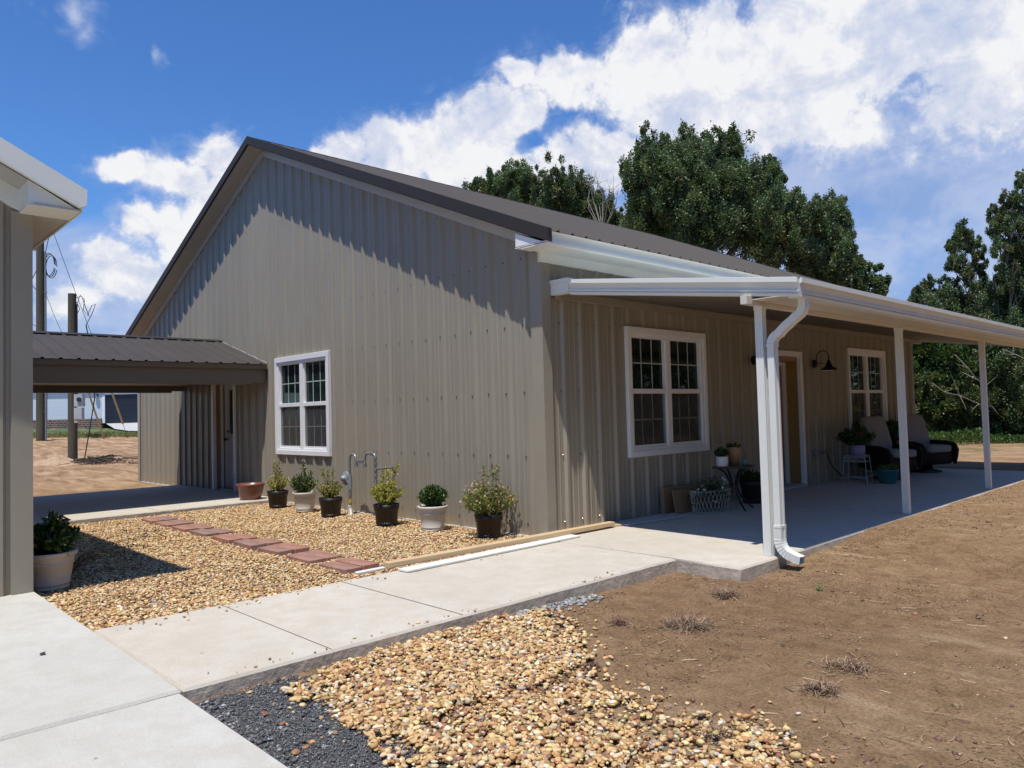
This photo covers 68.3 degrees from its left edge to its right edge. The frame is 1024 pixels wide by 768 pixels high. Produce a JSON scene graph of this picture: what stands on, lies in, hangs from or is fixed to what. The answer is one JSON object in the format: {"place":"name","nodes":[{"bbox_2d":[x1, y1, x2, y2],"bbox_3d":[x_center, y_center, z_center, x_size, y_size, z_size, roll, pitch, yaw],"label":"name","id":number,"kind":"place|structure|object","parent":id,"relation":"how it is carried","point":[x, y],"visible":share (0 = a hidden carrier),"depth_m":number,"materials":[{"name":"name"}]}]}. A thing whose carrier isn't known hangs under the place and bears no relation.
{"place":"outdoors","nodes":[
{"label":"outdoors","id":0,"kind":"place"},
{"bbox_2d":[0,591,181,740],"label":"driveway","id":1,"kind":"structure","parent":0,"point":[77,671],"depth_m":4.08,"materials":[{"name":"grey concrete"}]},
{"bbox_2d":[66,584,324,631],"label":"river gravel","id":2,"kind":"structure","parent":0,"point":[136,612],"depth_m":5.67,"materials":[{"name":"gravel"}]},
{"bbox_2d":[34,503,533,627],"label":"river gravel","id":3,"kind":"structure","parent":0,"point":[289,521],"depth_m":7.98,"materials":[{"name":"gravel"}]},
{"bbox_2d":[33,508,83,592],"bbox_3d":[-4.011,1.433,6.515,0.526,0.689,0.514,1,-3,-44],"label":"potted shrub","id":4,"kind":"object","parent":3,"relation":"on","point":[53,538],"visible":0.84,"depth_m":6.43,"materials":[{"name":"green plant"}]},
{"bbox_2d":[142,517,163,523],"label":"brick paver","id":5,"kind":"object","parent":3,"relation":"on","point":[151,520],"visible":0.73,"depth_m":10.61,"materials":[{"name":"brick"}]},
{"bbox_2d":[156,516,177,520],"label":"brick paver","id":6,"kind":"object","parent":3,"relation":"on","point":[166,518],"visible":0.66,"depth_m":10.73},
{"bbox_2d":[154,521,180,527],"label":"brick paver","id":7,"kind":"object","parent":3,"relation":"on","point":[165,524],"visible":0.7,"depth_m":10.19,"materials":[{"name":"brick"}]},
{"bbox_2d":[169,519,193,524],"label":"brick paver","id":8,"kind":"object","parent":3,"relation":"on","point":[183,522],"visible":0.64,"depth_m":10.34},
{"bbox_2d":[171,525,197,531],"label":"brick paver","id":9,"kind":"object","parent":3,"relation":"on","point":[184,528],"visible":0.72,"depth_m":9.72,"materials":[{"name":"brick"}]},
{"bbox_2d":[188,523,213,528],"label":"brick paver","id":10,"kind":"object","parent":3,"relation":"on","point":[200,526],"visible":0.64,"depth_m":9.85,"materials":[{"name":"brick"}]},
{"bbox_2d":[190,529,218,536],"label":"brick paver","id":11,"kind":"object","parent":3,"relation":"on","point":[204,532],"visible":0.77,"depth_m":9.27,"materials":[{"name":"brick"}]},
{"bbox_2d":[206,528,232,534],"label":"brick paver","id":12,"kind":"object","parent":3,"relation":"on","point":[222,531],"visible":0.53,"depth_m":9.40,"materials":[{"name":"brick"}]},
{"bbox_2d":[212,534,242,543],"bbox_3d":[-3.342,1.828,8.870,0.174,0.068,0.470,0,-3,-43],"label":"brick paver","id":13,"kind":"object","parent":3,"relation":"on","point":[226,539],"visible":0.83,"depth_m":8.80,"materials":[{"name":"brick"}]},
{"bbox_2d":[229,533,257,538],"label":"brick paver","id":14,"kind":"object","parent":3,"relation":"on","point":[244,536],"visible":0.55,"depth_m":8.90,"materials":[{"name":"brick"}]},
{"bbox_2d":[234,539,265,550],"bbox_3d":[-2.926,1.794,8.415,0.174,0.068,0.470,1,-3,-42],"label":"brick paver","id":15,"kind":"object","parent":3,"relation":"on","point":[248,544],"visible":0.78,"depth_m":8.32,"materials":[{"name":"brick"}]},
{"bbox_2d":[251,538,282,545],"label":"brick paver","id":16,"kind":"object","parent":3,"relation":"on","point":[267,542],"visible":0.53,"depth_m":8.44,"materials":[{"name":"brick"}]},
{"bbox_2d":[258,545,293,555],"bbox_3d":[-2.500,1.770,7.983,0.470,0.068,0.174,-5,-3,45],"label":"brick paver","id":17,"kind":"object","parent":3,"relation":"on","point":[276,550],"visible":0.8,"depth_m":7.90,"materials":[{"name":"brick"}]},
{"bbox_2d":[266,460,290,508],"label":"potted shrub","id":18,"kind":"object","parent":3,"relation":"on","point":[277,495],"visible":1,"depth_m":11.94,"materials":[{"name":"green plant"}]},
{"bbox_2d":[273,543,309,553],"bbox_3d":[-2.372,1.768,8.104,0.470,0.068,0.174,-4,-4,44],"label":"brick paver","id":19,"kind":"object","parent":3,"relation":"on","point":[297,548],"visible":0.64,"depth_m":8.02,"materials":[{"name":"brick"}]},
{"bbox_2d":[290,459,318,512],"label":"potted shrub","id":20,"kind":"object","parent":3,"relation":"on","point":[304,494],"visible":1,"depth_m":11.32,"materials":[{"name":"green plant"}]},
{"bbox_2d":[287,552,324,565],"bbox_3d":[-2.046,1.744,7.493,0.174,0.068,0.470,-1,-2,-44],"label":"brick paver","id":21,"kind":"object","parent":3,"relation":"on","point":[308,559],"visible":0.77,"depth_m":7.42,"materials":[{"name":"brick"}]},
{"bbox_2d":[303,550,341,560],"bbox_3d":[-1.921,1.746,7.627,0.470,0.068,0.174,-3,-3,45],"label":"brick paver","id":22,"kind":"object","parent":3,"relation":"on","point":[327,556],"visible":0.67,"depth_m":7.57,"materials":[{"name":"brick"}]},
{"bbox_2d":[316,468,342,517],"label":"potted shrub","id":23,"kind":"object","parent":3,"relation":"on","point":[330,501],"visible":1,"depth_m":10.64,"materials":[{"name":"green plant"}]},
{"bbox_2d":[319,561,361,574],"bbox_3d":[-1.600,1.718,7.025,0.174,0.068,0.470,1,-4,-45],"label":"brick paver","id":24,"kind":"object","parent":3,"relation":"on","point":[342,568],"visible":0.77,"depth_m":6.94,"materials":[{"name":"brick"}]},
{"bbox_2d":[336,557,378,569],"bbox_3d":[-1.464,1.708,7.137,0.470,0.068,0.174,-4,-3,45],"label":"brick paver","id":25,"kind":"object","parent":3,"relation":"on","point":[364,564],"visible":0.7,"depth_m":7.05,"materials":[{"name":"brick"}]},
{"bbox_2d":[368,461,405,526],"bbox_3d":[-1.619,1.415,9.761,0.525,0.817,0.475,1,-3,-44],"label":"potted shrub","id":26,"kind":"object","parent":3,"relation":"on","point":[386,508],"visible":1,"depth_m":9.66,"materials":[{"name":"green plant"}]},
{"bbox_2d":[355,560,430,574],"bbox_3d":[-1.041,1.639,6.821,0.804,0.020,0.060,-2,-2,-38],"label":"board","id":27,"kind":"object","parent":3,"relation":"on","point":[370,570],"visible":0.46,"depth_m":6.65,"materials":[{"name":"wood"}]},
{"bbox_2d":[416,483,449,531],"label":"potted shrub","id":28,"kind":"object","parent":3,"relation":"on","point":[432,509],"visible":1,"depth_m":9.08,"materials":[{"name":"green plant"}]},
{"bbox_2d":[459,464,522,538],"bbox_3d":[-0.291,1.319,8.574,0.729,0.848,0.681,1,-3,-44],"label":"potted shrub","id":29,"kind":"object","parent":3,"relation":"on","point":[486,510],"visible":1,"depth_m":8.47,"materials":[{"name":"green plant"}]},
{"bbox_2d":[383,521,614,567],"bbox_3d":[0.025,1.600,7.674,3.080,0.045,0.091,1,-3,-43],"label":"pine stud","id":30,"kind":"object","parent":3,"relation":"on","point":[445,554],"visible":1,"depth_m":7.42,"materials":[{"name":"wood"}]},
{"bbox_2d":[0,0,1023,334],"label":"sky","id":31,"kind":"structure","parent":0,"point":[911,111],"materials":[{"name":"blue"}]},
{"bbox_2d":[33,428,1023,767],"bbox_3d":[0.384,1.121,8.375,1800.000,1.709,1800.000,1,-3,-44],"label":"ground","id":32,"kind":"structure","parent":0,"point":[769,668],"depth_m":4.74,"materials":[{"name":"soil"}]},
{"bbox_2d":[0,137,87,596],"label":"metal outbuilding","id":33,"kind":"structure","parent":32,"relation":"on","point":[40,203],"depth_m":6.10,"materials":[{"name":"beige"}]},
{"bbox_2d":[33,239,56,440],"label":"utility pole","id":34,"kind":"object","parent":32,"relation":"on","point":[41,325],"visible":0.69,"depth_m":41.07,"materials":[{"name":"brown wood"}]},
{"bbox_2d":[54,235,90,331],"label":"overhead wire","id":35,"kind":"object","parent":34,"relation":"attached to","point":[71,282],"visible":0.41,"depth_m":42.01,"materials":[{"name":"black paint"}]},
{"bbox_2d":[33,454,83,465],"bbox_3d":[-15.411,2.577,25.607,1.820,0.448,2.600,1,-3,-44],"label":"dirt heap","id":36,"kind":"object","parent":32,"relation":"on","point":[55,460],"visible":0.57,"depth_m":24.93,"materials":[{"name":"soil"}]},
{"bbox_2d":[68,293,95,458],"bbox_3d":[-15.517,-0.136,27.175,1.008,6.300,0.320,-2,-2,10],"label":"utility pole","id":37,"kind":"object","parent":32,"relation":"on","point":[75,413],"visible":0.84,"depth_m":27.10,"materials":[{"name":"brown wood"}]},
{"bbox_2d":[33,393,137,428],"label":"white house","id":38,"kind":"structure","parent":32,"relation":"on","point":[57,409],"depth_m":57.05,"materials":[{"name":"white"}]},
{"bbox_2d":[105,394,137,422],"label":"garage door","id":39,"kind":"structure","parent":38,"relation":"in","point":[126,403],"depth_m":57.08,"materials":[{"name":"metal"}]},
{"bbox_2d":[33,428,137,437],"bbox_3d":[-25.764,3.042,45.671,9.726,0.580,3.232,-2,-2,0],"label":"rough grass","id":40,"kind":"structure","parent":32,"relation":"on","point":[98,434],"depth_m":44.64,"materials":[{"name":"green plant"}]},
{"bbox_2d":[88,393,104,438],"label":"guy wire","id":41,"kind":"object","parent":32,"relation":"on","point":[94,410],"visible":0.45,"depth_m":42.45,"materials":[{"name":"black paint"}]},
{"bbox_2d":[57,454,137,465],"bbox_3d":[-13.919,2.548,25.823,3.364,0.245,4.098,1,-3,-44],"label":"root pile","id":42,"kind":"object","parent":32,"relation":"on","point":[101,459],"visible":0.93,"depth_m":25.60,"materials":[{"name":"brown plant"}]},
{"bbox_2d":[80,460,137,464],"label":"soil clods","id":43,"kind":"object","parent":32,"relation":"on","point":[129,462],"visible":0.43,"depth_m":25.41,"materials":[{"name":"soil"}]},
{"bbox_2d":[111,393,127,437],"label":"guy wire","id":44,"kind":"object","parent":32,"relation":"on","point":[117,408],"visible":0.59,"depth_m":42.32,"materials":[{"name":"black paint"}]},
{"bbox_2d":[106,422,137,430],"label":"garage drive","id":45,"kind":"structure","parent":32,"relation":"on","point":[130,426],"depth_m":55.21,"materials":[{"name":"concrete"}]},
{"bbox_2d":[0,694,287,767],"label":"driveway apron","id":46,"kind":"object","parent":32,"relation":"on","point":[177,731],"visible":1,"depth_m":3.19,"materials":[{"name":"grey concrete"}]},
{"bbox_2d":[33,485,268,524],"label":"breezeway slab","id":47,"kind":"structure","parent":32,"relation":"on","point":[90,507],"depth_m":12.75,"materials":[{"name":"concrete"}]},
{"bbox_2d":[236,482,264,499],"bbox_3d":[-4.457,1.830,12.870,0.470,0.270,0.470,1,-3,-44],"label":"flower pot","id":48,"kind":"object","parent":47,"relation":"on","point":[250,491],"visible":1,"depth_m":12.71,"materials":[{"name":"ceramic"}]},
{"bbox_2d":[194,675,438,767],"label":"stone dust","id":49,"kind":"object","parent":32,"relation":"on","point":[297,731],"visible":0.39,"depth_m":3.53,"materials":[{"name":"gravel"}]},
{"bbox_2d":[195,674,446,767],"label":"crushed stone","id":50,"kind":"object","parent":32,"relation":"on","point":[318,712],"visible":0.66,"depth_m":3.54,"materials":[{"name":"gravel"}]},
{"bbox_2d":[94,542,676,702],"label":"walkway","id":51,"kind":"structure","parent":32,"relation":"on","point":[221,646],"depth_m":5.20,"materials":[{"name":"concrete"}]},
{"bbox_2d":[117,550,622,673],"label":"stray pebbles","id":52,"kind":"object","parent":51,"relation":"on","point":[256,600],"visible":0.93,"depth_m":5.34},
{"bbox_2d":[398,534,579,572],"bbox_3d":[-0.131,1.623,7.330,2.280,0.018,0.145,1,-3,-44],"label":"board","id":53,"kind":"object","parent":51,"relation":"on","point":[413,568],"visible":1,"depth_m":7.16,"materials":[{"name":"wood"}]},
{"bbox_2d":[461,157,545,205],"bbox_3d":[0.383,-4.394,37.295,5.341,14.235,3.993,1,-3,-44],"label":"broadleaf tree","id":54,"kind":"object","parent":32,"relation":"on","point":[514,183],"visible":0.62,"depth_m":35.79,"materials":[{"name":"green plant"}]},
{"bbox_2d":[246,606,865,767],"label":"river gravel","id":55,"kind":"structure","parent":32,"relation":"on","point":[428,701],"depth_m":3.69,"materials":[{"name":"gravel"}]},
{"bbox_2d":[515,594,606,616],"bbox_3d":[0.390,1.641,5.579,0.875,0.052,0.239,1,-3,-44],"label":"broken concrete rubble","id":56,"kind":"object","parent":32,"relation":"on","point":[580,601],"visible":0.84,"depth_m":5.63,"materials":[{"name":"concrete"}]},
{"bbox_2d":[125,136,1023,564],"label":"metal house","id":57,"kind":"structure","parent":32,"relation":"on","point":[565,370],"depth_m":10.49,"materials":[{"name":"beige"}]},
{"bbox_2d":[33,331,267,392],"bbox_3d":[-7.348,-0.400,13.149,4.566,0.970,4.101,1,-3,-44],"label":"breezeway","id":58,"kind":"object","parent":57,"relation":"attached to","point":[67,362],"visible":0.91,"depth_m":12.47,"materials":[{"name":"brown metal"}]},
{"bbox_2d":[211,385,236,491],"bbox_3d":[-5.469,0.977,14.706,0.345,2.230,1.070,1,-3,-44],"label":"side door","id":59,"kind":"structure","parent":57,"relation":"in","point":[223,397],"depth_m":14.96,"materials":[{"name":"white metal"}]},
{"bbox_2d":[274,350,331,455],"bbox_3d":[-3.433,0.341,12.387,0.095,1.644,1.800,1,-3,-44],"label":"window","id":60,"kind":"structure","parent":57,"relation":"in","point":[302,383],"depth_m":12.34,"materials":[{"name":"white plastic"}]},
{"bbox_2d":[340,452,393,514],"bbox_3d":[-1.962,1.418,10.607,1.305,0.945,0.289,-4,-3,43],"label":"gas pipe","id":61,"kind":"object","parent":57,"relation":"attached to","point":[346,478],"visible":0.96,"depth_m":10.81,"materials":[{"name":"metal"}]},
{"bbox_2d":[624,326,709,457],"bbox_3d":[2.073,0.104,10.047,1.800,1.644,0.095,1,-3,-44],"label":"window","id":62,"kind":"structure","parent":57,"relation":"in","point":[666,370],"depth_m":10.00,"materials":[{"name":"white plastic"}]},
{"bbox_2d":[778,350,807,490],"bbox_3d":[4.369,0.583,12.353,1.220,2.250,0.390,1,-3,-44],"label":"front door","id":63,"kind":"structure","parent":57,"relation":"in","point":[790,362],"depth_m":12.69,"materials":[{"name":"brown wood"}]},
{"bbox_2d":[813,350,837,370],"bbox_3d":[5.362,-0.405,12.909,0.292,0.353,0.396,1,-3,-44],"label":"wall lamp","id":64,"kind":"object","parent":57,"relation":"attached to","point":[828,366],"visible":1,"depth_m":12.86,"materials":[{"name":"brown metal"}]},
{"bbox_2d":[821,450,858,478],"bbox_3d":[5.783,1.418,13.225,0.868,0.565,0.127,-1,-2,-24],"label":"garden hose","id":65,"kind":"object","parent":57,"relation":"attached to","point":[834,468],"visible":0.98,"depth_m":13.08,"materials":[{"name":"rubber"}]},
{"bbox_2d":[845,347,887,428],"bbox_3d":[6.867,0.152,14.614,1.800,1.644,0.095,1,-3,-44],"label":"window","id":66,"kind":"structure","parent":57,"relation":"in","point":[865,368],"depth_m":14.58,"materials":[{"name":"white plastic"}]},
{"bbox_2d":[528,151,623,225],"bbox_3d":[3.070,-4.047,36.771,6.174,13.398,4.484,1,-3,-44],"label":"broadleaf tree","id":67,"kind":"object","parent":32,"relation":"on","point":[569,193],"visible":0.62,"depth_m":35.79,"materials":[{"name":"green plant"}]},
{"bbox_2d":[581,658,605,669],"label":"dead grass clump","id":68,"kind":"object","parent":32,"relation":"on","point":[593,665],"visible":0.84,"depth_m":4.33,"materials":[{"name":"plant"}]},
{"bbox_2d":[584,172,618,222],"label":"bare branches","id":69,"kind":"object","parent":32,"relation":"on","point":[609,189],"visible":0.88,"depth_m":35.06,"materials":[{"name":"grey plant"}]},
{"bbox_2d":[604,616,629,628],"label":"dead grass clump","id":70,"kind":"object","parent":32,"relation":"on","point":[618,622],"visible":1,"depth_m":5.15,"materials":[{"name":"plant"}]},
{"bbox_2d":[649,602,731,633],"bbox_3d":[1.191,1.579,5.111,0.573,0.123,0.530,1,-3,-44],"label":"dead grass clump","id":71,"kind":"object","parent":32,"relation":"on","point":[686,623],"visible":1,"depth_m":5.08,"materials":[{"name":"plant"}]},
{"bbox_2d":[617,118,769,256],"bbox_3d":[7.979,-4.656,32.931,6.572,14.168,8.490,-3,-2,25],"label":"broadleaf tree","id":72,"kind":"object","parent":32,"relation":"on","point":[693,190],"visible":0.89,"depth_m":30.51,"materials":[{"name":"green plant"}]},
{"bbox_2d":[690,717,735,742],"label":"dead grass clump","id":73,"kind":"object","parent":32,"relation":"on","point":[716,728],"visible":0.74,"depth_m":3.37,"materials":[{"name":"plant"}]},
{"bbox_2d":[711,584,746,599],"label":"dead grass clump","id":74,"kind":"object","parent":32,"relation":"on","point":[725,593],"visible":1,"depth_m":5.84,"materials":[{"name":"plant"}]},
{"bbox_2d":[750,152,792,201],"bbox_3d":[12.232,-4.267,36.156,2.482,13.412,6.830,-2,-2,16],"label":"broadleaf tree","id":75,"kind":"object","parent":32,"relation":"on","point":[770,164],"visible":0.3,"depth_m":33.98,"materials":[{"name":"green plant"}]},
{"bbox_2d":[535,493,1021,763],"bbox_3d":[4.942,1.551,6.124,10.502,0.332,5.503,1,-3,-44],"label":"scattered grit","id":76,"kind":"object","parent":32,"relation":"on","point":[1010,705],"visible":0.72,"depth_m":4.70,"materials":[{"name":"gravel"}]},
{"bbox_2d":[536,512,1023,767],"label":"straw litter","id":77,"kind":"object","parent":32,"relation":"on","point":[850,652],"visible":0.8,"depth_m":4.62,"materials":[{"name":"plant"}]},
{"bbox_2d":[537,468,1023,581],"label":"porch slab","id":78,"kind":"structure","parent":32,"relation":"on","point":[727,544],"depth_m":8.68,"materials":[{"name":"concrete"}]},
{"bbox_2d":[615,513,686,525],"bbox_3d":[1.681,1.646,9.183,1.046,0.019,0.270,0,-3,-38],"label":"board","id":79,"kind":"object","parent":78,"relation":"on","point":[643,520],"visible":0.82,"depth_m":9.13,"materials":[{"name":"wood"}]},
{"bbox_2d":[661,482,701,513],"bbox_3d":[2.266,1.507,10.020,0.900,0.330,0.040,1,-3,-44],"label":"board","id":80,"kind":"object","parent":78,"relation":"on","point":[667,502],"visible":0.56,"depth_m":9.78,"materials":[{"name":"brown wood"}]},
{"bbox_2d":[672,487,697,513],"bbox_3d":[2.286,1.518,9.868,0.580,0.300,0.020,1,-13,-44],"label":"board","id":81,"kind":"object","parent":78,"relation":"on","point":[682,504],"visible":0.56,"depth_m":9.78,"materials":[{"name":"brown wood"}]},
{"bbox_2d":[685,473,742,512],"bbox_3d":[2.603,1.411,9.869,0.804,0.484,0.462,0,-3,-30],"label":"wire basket","id":82,"kind":"object","parent":78,"relation":"on","point":[709,498],"visible":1,"depth_m":9.73,"materials":[{"name":"grey metal"}]},
{"bbox_2d":[712,464,753,510],"bbox_3d":[2.941,1.368,10.009,0.440,0.581,0.440,-3,-3,32],"label":"bistro table","id":83,"kind":"object","parent":78,"relation":"on","point":[741,467],"visible":0.88,"depth_m":9.95,"materials":[{"name":"black paint"}]},
{"bbox_2d":[714,446,728,465],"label":"potted plant","id":84,"kind":"object","parent":83,"relation":"on","point":[721,453],"visible":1,"depth_m":9.89,"materials":[{"name":"green plant"}]},
{"bbox_2d":[726,441,740,464],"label":"potted plant","id":85,"kind":"object","parent":83,"relation":"on","point":[734,450],"visible":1,"depth_m":10.08,"materials":[{"name":"green plant"}]},
{"bbox_2d":[735,468,761,503],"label":"potted plant","id":86,"kind":"object","parent":78,"relation":"on","point":[750,482],"visible":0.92,"depth_m":10.51,"materials":[{"name":"green plant"}]},
{"bbox_2d":[842,455,873,483],"bbox_3d":[5.891,1.452,12.884,0.412,0.476,0.334,-3,-3,41],"label":"plant stand","id":87,"kind":"object","parent":78,"relation":"on","point":[855,460],"visible":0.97,"depth_m":12.87,"materials":[{"name":"white metal"}]},
{"bbox_2d":[832,422,875,454],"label":"potted plant","id":88,"kind":"object","parent":87,"relation":"on","point":[855,439],"visible":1,"depth_m":12.83,"materials":[{"name":"green plant"}]},
{"bbox_2d":[875,464,899,483],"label":"potted plant","id":89,"kind":"object","parent":78,"relation":"on","point":[887,474],"visible":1,"depth_m":12.62,"materials":[{"name":"green plant"}]},
{"bbox_2d":[855,416,923,479],"bbox_3d":[6.721,1.134,13.562,0.890,1.117,0.888,-1,-2,-24],"label":"wicker chair","id":90,"kind":"object","parent":78,"relation":"on","point":[881,448],"visible":0.75,"depth_m":13.40,"materials":[{"name":"wicker"}]},
{"bbox_2d":[896,414,958,472],"bbox_3d":[7.997,1.144,14.693,0.890,1.117,0.888,-1,-2,-18],"label":"wicker chair","id":91,"kind":"object","parent":78,"relation":"on","point":[937,452],"visible":0.66,"depth_m":14.46,"materials":[{"name":"wicker"}]},
{"bbox_2d":[736,177,867,287],"bbox_3d":[12.433,-3.238,31.982,5.712,11.091,6.416,-2,-2,2],"label":"broadleaf tree","id":92,"kind":"object","parent":32,"relation":"on","point":[815,236],"visible":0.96,"depth_m":30.39,"materials":[{"name":"green plant"}]},
{"bbox_2d":[791,672,848,699],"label":"dead grass clump","id":93,"kind":"object","parent":32,"relation":"on","point":[817,687],"visible":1,"depth_m":3.86,"materials":[{"name":"plant"}]},
{"bbox_2d":[804,654,903,680],"bbox_3d":[1.868,1.546,4.175,0.437,0.057,0.483,1,-3,-44],"label":"dead grass clump","id":94,"kind":"object","parent":32,"relation":"on","point":[854,665],"visible":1,"depth_m":4.18,"materials":[{"name":"plant"}]},
{"bbox_2d":[846,252,892,295],"bbox_3d":[16.280,-1.796,34.541,2.089,8.304,5.642,-3,-3,33],"label":"broadleaf tree","id":95,"kind":"object","parent":32,"relation":"on","point":[879,284],"visible":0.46,"depth_m":34.27,"materials":[{"name":"green plant"}]},
{"bbox_2d":[912,342,978,422],"bbox_3d":[15.770,-0.195,29.291,4.236,4.783,6.095,-3,-3,33],"label":"leafy bush","id":96,"kind":"object","parent":32,"relation":"on","point":[943,360],"visible":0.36,"depth_m":27.34,"materials":[{"name":"green plant"}]},
{"bbox_2d":[955,355,997,384],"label":"dead branch","id":97,"kind":"object","parent":96,"relation":"attached to","point":[970,371],"visible":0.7,"depth_m":26.29,"materials":[{"name":"wood"}]},
{"bbox_2d":[914,365,980,431],"bbox_3d":[15.097,0.785,28.054,3.229,2.846,4.247,-2,-2,6],"label":"leafy bush","id":98,"kind":"object","parent":32,"relation":"on","point":[934,400],"visible":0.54,"depth_m":26.67,"materials":[{"name":"green plant"}]},
{"bbox_2d":[932,373,998,414],"bbox_3d":[15.726,0.321,26.417,2.165,1.596,0.958,-1,-2,-16],"label":"dead branch","id":99,"kind":"object","parent":98,"relation":"attached to","point":[959,395],"visible":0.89,"depth_m":26.29,"materials":[{"name":"wood"}]},
{"bbox_2d":[906,273,1023,419],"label":"broadleaf tree","id":100,"kind":"object","parent":32,"relation":"on","point":[955,298],"visible":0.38,"depth_m":30.57,"materials":[{"name":"green plant"}]},
{"bbox_2d":[943,217,993,305],"bbox_3d":[18.621,-2.293,30.721,2.476,8.874,1.596,1,-3,-44],"label":"tall tree","id":101,"kind":"object","parent":32,"relation":"on","point":[962,238],"visible":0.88,"depth_m":30.53,"materials":[{"name":"green plant"}]},
{"bbox_2d":[927,427,1023,443],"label":"weeds","id":102,"kind":"object","parent":32,"relation":"on","point":[959,435],"visible":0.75,"depth_m":25.54,"materials":[{"name":"green plant"}]},
{"bbox_2d":[952,303,1023,434],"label":"broadleaf tree","id":103,"kind":"object","parent":32,"relation":"on","point":[997,357],"visible":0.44,"depth_m":28.57,"materials":[{"name":"green plant"}]},
{"bbox_2d":[983,168,1023,400],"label":"tall tree","id":104,"kind":"object","parent":32,"relation":"on","point":[1011,256],"visible":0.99,"depth_m":29.44,"materials":[{"name":"green plant"}]},
{"bbox_2d":[993,273,1023,434],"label":"broadleaf tree","id":105,"kind":"object","parent":32,"relation":"on","point":[1010,418],"visible":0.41,"depth_m":28.52,"materials":[{"name":"green plant"}]},
{"bbox_2d":[886,419,898,442],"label":"potted plant","id":106,"kind":"object","parent":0,"point":[893,426],"visible":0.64,"depth_m":14.39,"materials":[{"name":"green plant"}]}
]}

